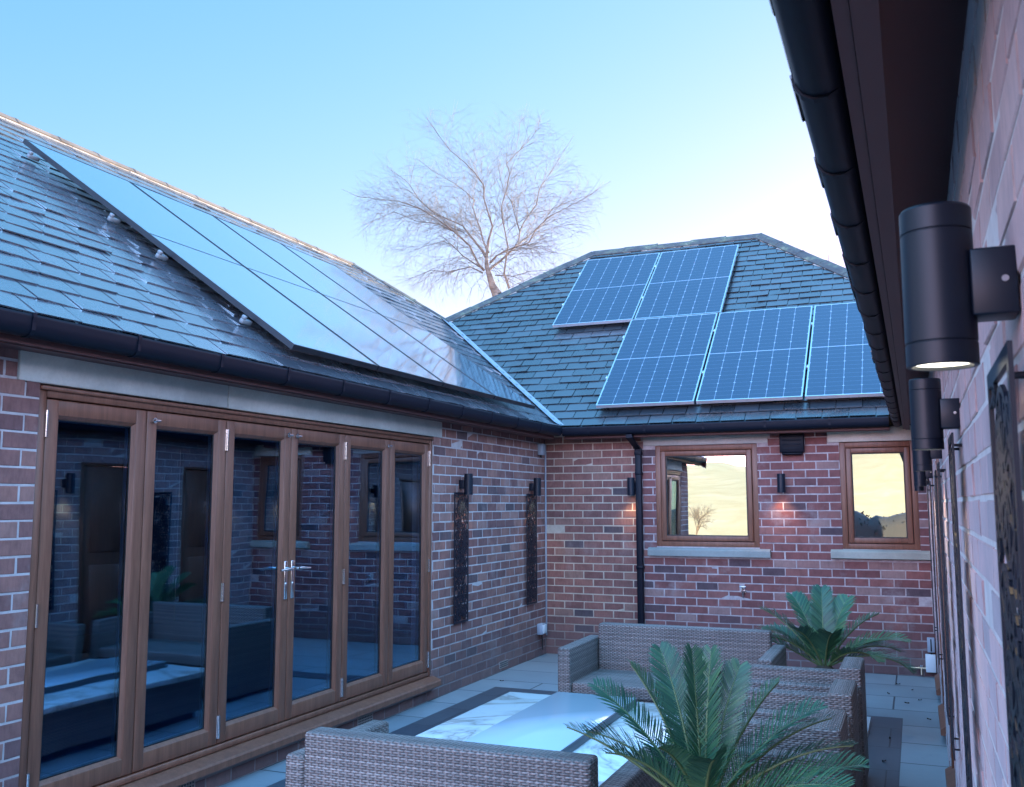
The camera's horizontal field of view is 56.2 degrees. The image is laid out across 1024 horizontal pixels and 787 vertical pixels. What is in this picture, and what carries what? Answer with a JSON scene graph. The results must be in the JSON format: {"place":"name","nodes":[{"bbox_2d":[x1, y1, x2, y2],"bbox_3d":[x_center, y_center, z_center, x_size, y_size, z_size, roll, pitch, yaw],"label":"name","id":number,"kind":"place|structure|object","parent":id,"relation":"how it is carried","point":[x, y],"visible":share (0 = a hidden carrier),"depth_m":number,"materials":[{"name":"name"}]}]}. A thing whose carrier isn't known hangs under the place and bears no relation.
{"place":"outdoors","nodes":[
{"label":"outdoors","id":0,"kind":"place"},
{"bbox_2d":[174,620,545,786],"bbox_3d":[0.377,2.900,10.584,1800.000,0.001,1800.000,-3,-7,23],"label":"ground","id":1,"kind":"structure","parent":0,"point":[383,719],"depth_m":8.88,"materials":[{"name":"grey stone"}]},
{"bbox_2d":[0,112,561,786],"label":"house wing","id":2,"kind":"structure","parent":1,"relation":"on","point":[132,366],"depth_m":6.92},
{"bbox_2d":[25,399,146,786],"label":"door leaf","id":3,"kind":"structure","parent":2,"relation":"in","point":[117,764],"depth_m":4.96,"materials":[{"name":"brown wood"}]},
{"bbox_2d":[131,411,225,772],"bbox_3d":[-1.880,1.078,5.443,0.110,1.909,0.657,-3,-7,23],"label":"door leaf","id":4,"kind":"structure","parent":2,"relation":"in","point":[146,755],"depth_m":5.55,"materials":[{"name":"brown wood"}]},
{"bbox_2d":[22,139,377,369],"bbox_3d":[-2.378,-1.038,7.143,3.050,0.085,1.120,35,8,22],"label":"solar panel","id":5,"kind":"object","parent":2,"relation":"attached to","point":[269,309],"visible":1,"depth_m":7.00,"materials":[{"name":"blue"}]},
{"bbox_2d":[216,420,293,743],"bbox_3d":[-1.611,1.146,6.037,0.145,1.909,0.673,-3,-7,23],"label":"door leaf","id":6,"kind":"structure","parent":2,"relation":"in","point":[240,724],"depth_m":6.18,"materials":[{"name":"brown wood"}]},
{"bbox_2d":[131,182,443,385],"bbox_3d":[-1.940,-0.942,8.154,3.050,0.038,1.045,35,8,22],"label":"solar panel","id":7,"kind":"object","parent":2,"relation":"attached to","point":[378,350],"visible":0.88,"depth_m":8.05,"materials":[{"name":"blue"}]},
{"bbox_2d":[284,428,344,719],"bbox_3d":[-1.353,1.216,6.652,0.145,1.909,0.657,-3,-7,23],"label":"door leaf","id":8,"kind":"structure","parent":2,"relation":"in","point":[304,703],"depth_m":6.80,"materials":[{"name":"brown wood"}]},
{"bbox_2d":[214,216,494,398],"bbox_3d":[-1.527,-0.830,9.134,3.050,0.038,1.045,35,8,22],"label":"solar panel","id":9,"kind":"object","parent":2,"relation":"attached to","point":[449,375],"visible":0.88,"depth_m":9.04,"materials":[{"name":"blue"}]},
{"bbox_2d":[340,435,392,700],"bbox_3d":[-1.116,1.285,7.259,0.110,1.909,0.673,-3,-7,23],"label":"door leaf","id":10,"kind":"structure","parent":2,"relation":"in","point":[350,688],"depth_m":7.42,"materials":[{"name":"brown wood"}]},
{"bbox_2d":[282,244,535,408],"bbox_3d":[-1.115,-0.717,10.114,3.050,0.038,1.045,35,8,22],"label":"solar panel","id":11,"kind":"object","parent":2,"relation":"attached to","point":[493,385],"visible":0.88,"depth_m":10.03,"materials":[{"name":"grey"}]},
{"bbox_2d":[387,440,430,684],"bbox_3d":[-0.864,1.357,7.885,0.089,1.909,0.673,-3,-7,23],"label":"door leaf","id":12,"kind":"structure","parent":2,"relation":"in","point":[419,665],"depth_m":8.04,"materials":[{"name":"brown wood"}]},
{"bbox_2d":[453,492,468,624],"bbox_3d":[-0.469,1.482,8.678,0.027,1.165,0.300,-3,-7,23],"label":"cutout screen","id":13,"kind":"object","parent":2,"relation":"attached to","point":[460,557],"visible":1,"depth_m":8.67,"materials":[{"name":"black metal"}]},
{"bbox_2d":[459,474,472,494],"bbox_3d":[-0.417,0.829,8.755,0.124,0.192,0.081,-3,-7,23],"label":"wall lamp","id":14,"kind":"object","parent":2,"relation":"attached to","point":[466,484],"visible":1,"depth_m":8.72,"materials":[{"name":"black metal"}]},
{"bbox_2d":[526,494,536,604],"bbox_3d":[0.203,1.663,10.276,0.027,1.165,0.300,-3,-7,23],"label":"cutout screen","id":15,"kind":"object","parent":2,"relation":"attached to","point":[531,591],"visible":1,"depth_m":10.26,"materials":[{"name":"black metal"}]},
{"bbox_2d":[529,478,540,495],"bbox_3d":[0.253,1.009,10.349,0.124,0.192,0.081,-3,-7,23],"label":"wall lamp","id":16,"kind":"object","parent":2,"relation":"attached to","point":[535,486],"visible":1,"depth_m":10.31,"materials":[{"name":"black metal"}]},
{"bbox_2d":[538,444,544,457],"bbox_3d":[0.328,0.637,10.667,0.055,0.155,0.100,-3,-7,23],"label":"junction box","id":17,"kind":"object","parent":2,"relation":"attached to","point":[541,449],"visible":1,"depth_m":10.63,"materials":[{"name":"grey plastic"}]},
{"bbox_2d":[537,623,546,649],"bbox_3d":[0.327,2.641,10.401,0.072,0.287,0.130,-3,-7,23],"label":"socket box","id":18,"kind":"object","parent":2,"relation":"attached to","point":[541,629],"visible":1,"depth_m":10.36,"materials":[{"name":"grey plastic"}]},
{"bbox_2d":[342,102,610,305],"bbox_3d":[-0.750,-1.056,20.509,5.669,10.307,4.592,0,-7,-4],"label":"bare tree","id":19,"kind":"object","parent":1,"relation":"on","point":[492,285],"visible":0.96,"depth_m":20.50,"materials":[{"name":"brown wood"}]},
{"bbox_2d":[174,233,937,676],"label":"house wing","id":20,"kind":"structure","parent":1,"relation":"on","point":[726,521],"depth_m":10.11,"materials":[{"name":"red brick"}]},
{"bbox_2d":[545,445,546,634],"bbox_3d":[0.380,1.627,10.719,0.016,2.100,0.014,-3,-7,23],"label":"conduit","id":21,"kind":"object","parent":20,"relation":"attached to","point":[545,538],"visible":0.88,"depth_m":10.71,"materials":[{"name":"grey plastic"}]},
{"bbox_2d":[552,253,659,327],"bbox_3d":[1.300,-1.422,12.981,1.093,0.044,1.935,-3,32,23],"label":"solar panel","id":22,"kind":"object","parent":20,"relation":"attached to","point":[607,290],"visible":1,"depth_m":12.87,"materials":[{"name":"blue glass"}]},
{"bbox_2d":[627,477,634,495],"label":"wall lamp","id":23,"kind":"object","parent":20,"relation":"attached to","point":[631,486],"visible":1,"depth_m":10.30,"materials":[{"name":"black metal"}]},
{"bbox_2d":[626,434,644,623],"bbox_3d":[1.318,1.616,10.166,0.083,2.352,0.318,-4,-8,29],"label":"downpipe","id":24,"kind":"object","parent":20,"relation":"attached to","point":[638,454],"visible":0.86,"depth_m":10.24,"materials":[{"name":"black plastic"}]},
{"bbox_2d":[596,313,717,407],"bbox_3d":[1.695,-0.408,11.042,1.093,0.044,1.935,-3,32,23],"label":"solar panel","id":25,"kind":"object","parent":20,"relation":"attached to","point":[660,361],"visible":1,"depth_m":10.92,"materials":[{"name":"blue glass"}]},
{"bbox_2d":[634,244,738,319],"bbox_3d":[2.311,-1.473,12.562,1.093,0.044,1.935,-3,32,23],"label":"solar panel","id":26,"kind":"object","parent":20,"relation":"attached to","point":[689,282],"visible":1,"depth_m":12.47,"materials":[{"name":"blue glass"}]},
{"bbox_2d":[655,444,759,547],"bbox_3d":[2.057,1.078,10.124,1.076,1.068,0.090,-3,-7,23],"label":"window","id":27,"kind":"structure","parent":20,"relation":"in","point":[708,497],"depth_m":10.10,"materials":[{"name":"brown wood"}]},
{"bbox_2d":[739,586,745,597],"bbox_3d":[2.367,2.031,9.814,0.068,0.116,0.060,-3,-7,23],"label":"outdoor tap","id":28,"kind":"object","parent":20,"relation":"attached to","point":[743,591],"visible":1,"depth_m":9.79,"materials":[{"name":"silver metal"}]},
{"bbox_2d":[696,306,812,403],"bbox_3d":[2.710,-0.459,10.621,1.093,0.044,1.935,-3,32,23],"label":"solar panel","id":29,"kind":"object","parent":20,"relation":"attached to","point":[757,355],"visible":1,"depth_m":10.50,"materials":[{"name":"blue glass"}]},
{"bbox_2d":[777,473,785,492],"bbox_3d":[2.741,0.911,9.748,0.081,0.192,0.124,-3,-7,23],"label":"wall lamp","id":30,"kind":"object","parent":20,"relation":"attached to","point":[781,487],"visible":1,"depth_m":9.70,"materials":[{"name":"black metal"}]},
{"bbox_2d":[779,433,804,454],"bbox_3d":[2.853,0.510,9.772,0.240,0.227,0.081,-3,-7,23],"label":"vent cowl","id":31,"kind":"object","parent":20,"relation":"attached to","point":[791,443],"visible":0.9,"depth_m":9.74,"materials":[{"name":"black plastic"}]},
{"bbox_2d":[805,302,883,398],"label":"solar panel","id":32,"kind":"object","parent":20,"relation":"attached to","point":[841,364],"visible":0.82,"depth_m":10.08,"materials":[{"name":"blue glass"}]},
{"bbox_2d":[839,441,920,549],"bbox_3d":[3.628,1.005,9.472,0.711,1.057,0.090,-3,-7,23],"label":"window","id":33,"kind":"structure","parent":20,"relation":"in","point":[877,500],"depth_m":9.45,"materials":[{"name":"brown wood"}]},
{"bbox_2d":[910,664,925,674],"bbox_3d":[3.859,2.624,9.114,0.143,0.092,0.068,-3,-7,23],"label":"outdoor tap","id":34,"kind":"object","parent":20,"relation":"attached to","point":[920,667],"visible":0.87,"depth_m":9.09,"materials":[{"name":"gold metal"}]},
{"bbox_2d":[925,654,935,672],"bbox_3d":[3.968,2.556,9.081,0.090,0.165,0.060,-3,-7,23],"label":"switch box","id":35,"kind":"object","parent":20,"relation":"attached to","point":[930,659],"visible":1,"depth_m":9.05,"materials":[{"name":"white plastic"}]},
{"bbox_2d":[927,637,934,653],"bbox_3d":[3.978,2.397,9.098,0.066,0.155,0.054,-3,-7,23],"label":"switch box","id":36,"kind":"object","parent":20,"relation":"attached to","point":[931,645],"visible":1,"depth_m":9.08,"materials":[{"name":"grey plastic"}]},
{"bbox_2d":[798,231,842,262],"bbox_3d":[8.334,-0.215,26.060,2.937,9.855,2.175,0,-7,0],"label":"bare tree","id":37,"kind":"object","parent":1,"relation":"on","point":[823,247],"visible":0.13,"depth_m":26.31,"materials":[{"name":"brown wood"}]},
{"bbox_2d":[769,0,1023,786],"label":"house wing","id":38,"kind":"structure","parent":1,"relation":"on","point":[902,105],"depth_m":1.85,"materials":[{"name":"red brick"}]},
{"bbox_2d":[914,478,928,490],"bbox_3d":[3.758,0.797,8.803,0.124,0.192,0.081,-3,-7,23],"label":"wall lamp","id":39,"kind":"object","parent":38,"relation":"attached to","point":[918,488],"visible":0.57,"depth_m":8.77,"materials":[{"name":"black metal"}]},
{"bbox_2d":[913,471,932,485],"bbox_3d":[2.832,0.543,6.603,0.124,0.192,0.081,-3,-7,23],"label":"wall lamp","id":40,"kind":"object","parent":38,"relation":"attached to","point":[920,477],"visible":0.64,"depth_m":6.57,"materials":[{"name":"black metal"}]},
{"bbox_2d":[912,450,941,470],"bbox_3d":[1.888,0.256,4.361,0.124,0.192,0.081,-3,-7,23],"label":"wall lamp","id":41,"kind":"object","parent":38,"relation":"attached to","point":[922,460],"visible":0.57,"depth_m":4.33,"materials":[{"name":"black metal"}]},
{"bbox_2d":[927,486,936,633],"bbox_3d":[3.390,1.334,7.729,0.027,1.165,0.300,-3,-7,23],"label":"cutout screen","id":42,"kind":"object","parent":38,"relation":"attached to","point":[931,560],"visible":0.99,"depth_m":7.63,"materials":[{"name":"black metal"}]},
{"bbox_2d":[909,378,959,449],"bbox_3d":[1.148,0.056,2.602,0.124,0.192,0.081,-3,-7,23],"label":"wall lamp","id":43,"kind":"object","parent":38,"relation":"attached to","point":[933,414],"visible":1,"depth_m":2.58,"materials":[{"name":"black metal"}]},
{"bbox_2d":[929,480,940,695],"bbox_3d":[3.712,1.519,8.358,0.133,2.040,0.740,-3,-7,23],"label":"door","id":44,"kind":"structure","parent":38,"relation":"in","point":[937,677],"depth_m":8.26,"materials":[{"name":"brown metal"}]},
{"bbox_2d":[929,481,942,664],"bbox_3d":[2.781,1.159,6.282,0.027,1.165,0.300,-3,-7,23],"label":"cutout screen","id":45,"kind":"object","parent":38,"relation":"attached to","point":[939,654],"visible":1,"depth_m":6.18,"materials":[{"name":"black metal"}]},
{"bbox_2d":[931,478,945,735],"bbox_3d":[3.153,1.367,7.028,0.133,2.040,0.840,-3,-7,23],"label":"door","id":46,"kind":"structure","parent":38,"relation":"in","point":[941,712],"depth_m":7.28,"materials":[{"name":"brown metal"}]},
{"bbox_2d":[934,470,953,724],"bbox_3d":[2.067,0.955,4.587,0.027,1.165,0.300,-3,-7,23],"label":"cutout screen","id":47,"kind":"object","parent":38,"relation":"attached to","point":[941,596],"visible":1,"depth_m":4.50,"materials":[{"name":"black metal"}]},
{"bbox_2d":[936,459,955,786],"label":"door","id":48,"kind":"structure","parent":38,"relation":"in","point":[950,771],"depth_m":5.53,"materials":[{"name":"brown metal"}]},
{"bbox_2d":[937,462,959,760],"bbox_3d":[1.797,0.871,3.946,0.027,1.165,0.300,-3,-7,23],"label":"cutout screen","id":49,"kind":"object","parent":38,"relation":"attached to","point":[939,470],"visible":1,"depth_m":3.87,"materials":[{"name":"black metal"}]},
{"bbox_2d":[899,201,1019,370],"bbox_3d":[0.535,-0.128,1.150,0.124,0.192,0.081,-3,-7,23],"label":"wall lamp","id":50,"kind":"object","parent":38,"relation":"attached to","point":[957,287],"visible":1,"depth_m":1.12,"materials":[{"name":"black metal"}]},
{"bbox_2d":[948,432,972,786],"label":"cutout screen","id":51,"kind":"object","parent":38,"relation":"attached to","point":[961,637],"visible":1,"depth_m":2.47,"materials":[{"name":"black metal"}]},
{"bbox_2d":[987,340,1023,786],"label":"cutout screen","id":52,"kind":"object","parent":38,"relation":"attached to","point":[1007,490],"visible":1,"depth_m":1.07,"materials":[{"name":"black metal"}]},
{"bbox_2d":[0,0,845,317],"label":"sky","id":53,"kind":"structure","parent":0,"point":[261,111],"materials":[{"name":"blue"}]},
{"bbox_2d":[219,653,948,786],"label":"patio","id":54,"kind":"structure","parent":0,"point":[924,761],"depth_m":7.70,"materials":[{"name":"stone"}]},
{"bbox_2d":[285,720,663,786],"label":"rattan sofa","id":55,"kind":"object","parent":54,"relation":"on","point":[373,753],"visible":0.9,"depth_m":3.70,"materials":[{"name":"grey wicker"}]},
{"bbox_2d":[416,692,700,786],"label":"marble table","id":56,"kind":"object","parent":54,"relation":"on","point":[472,722],"visible":0.21,"depth_m":5.54,"materials":[{"name":"white stone"}]},
{"bbox_2d":[465,692,636,751],"bbox_3d":[0.242,1.896,5.495,0.544,0.046,1.595,-3,-7,23],"label":"table lid","id":57,"kind":"object","parent":56,"relation":"on","point":[540,725],"visible":0.56,"depth_m":5.43,"materials":[{"name":"grey glass"}]},
{"bbox_2d":[558,622,786,705],"bbox_3d":[1.161,2.080,6.886,1.495,0.720,0.772,-3,-7,23],"label":"rattan sofa","id":58,"kind":"object","parent":54,"relation":"on","point":[610,649],"visible":0.38,"depth_m":7.08,"materials":[{"name":"grey wicker"}]},
{"bbox_2d":[564,640,869,786],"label":"cycad plant","id":59,"kind":"object","parent":54,"relation":"on","point":[696,768],"visible":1,"depth_m":3.51,"materials":[{"name":"green plant"}]},
{"bbox_2d":[666,708,849,786],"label":"rattan armchair","id":60,"kind":"object","parent":54,"relation":"on","point":[835,727],"visible":0.41,"depth_m":4.01,"materials":[{"name":"grey wicker"}]},
{"bbox_2d":[703,679,860,786],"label":"rattan armchair","id":61,"kind":"object","parent":54,"relation":"on","point":[842,694],"visible":0.28,"depth_m":4.84,"materials":[{"name":"grey wicker"}]},
{"bbox_2d":[732,657,868,786],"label":"rattan armchair","id":62,"kind":"object","parent":54,"relation":"on","point":[808,679],"visible":0.3,"depth_m":5.57,"materials":[{"name":"grey wicker"}]},
{"bbox_2d":[267,687,902,786],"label":"dark paving","id":63,"kind":"structure","parent":0,"point":[882,746],"depth_m":6.91,"materials":[{"name":"grey stone"}]},
{"bbox_2d":[867,717,870,733],"bbox_3d":[2.330,2.445,7.099,0.595,0.030,0.580,-3,-7,23],"label":"plant tray","id":64,"kind":"object","parent":63,"relation":"on","point":[868,722],"visible":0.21,"depth_m":7.05,"materials":[{"name":"white plastic"}]},
{"bbox_2d":[755,584,917,674],"bbox_3d":[2.326,1.926,7.032,1.203,0.987,0.746,-3,-7,23],"label":"cycad plant","id":65,"kind":"object","parent":64,"relation":"on","point":[822,636],"visible":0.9,"depth_m":7.15,"materials":[{"name":"green plant"}]}
]}

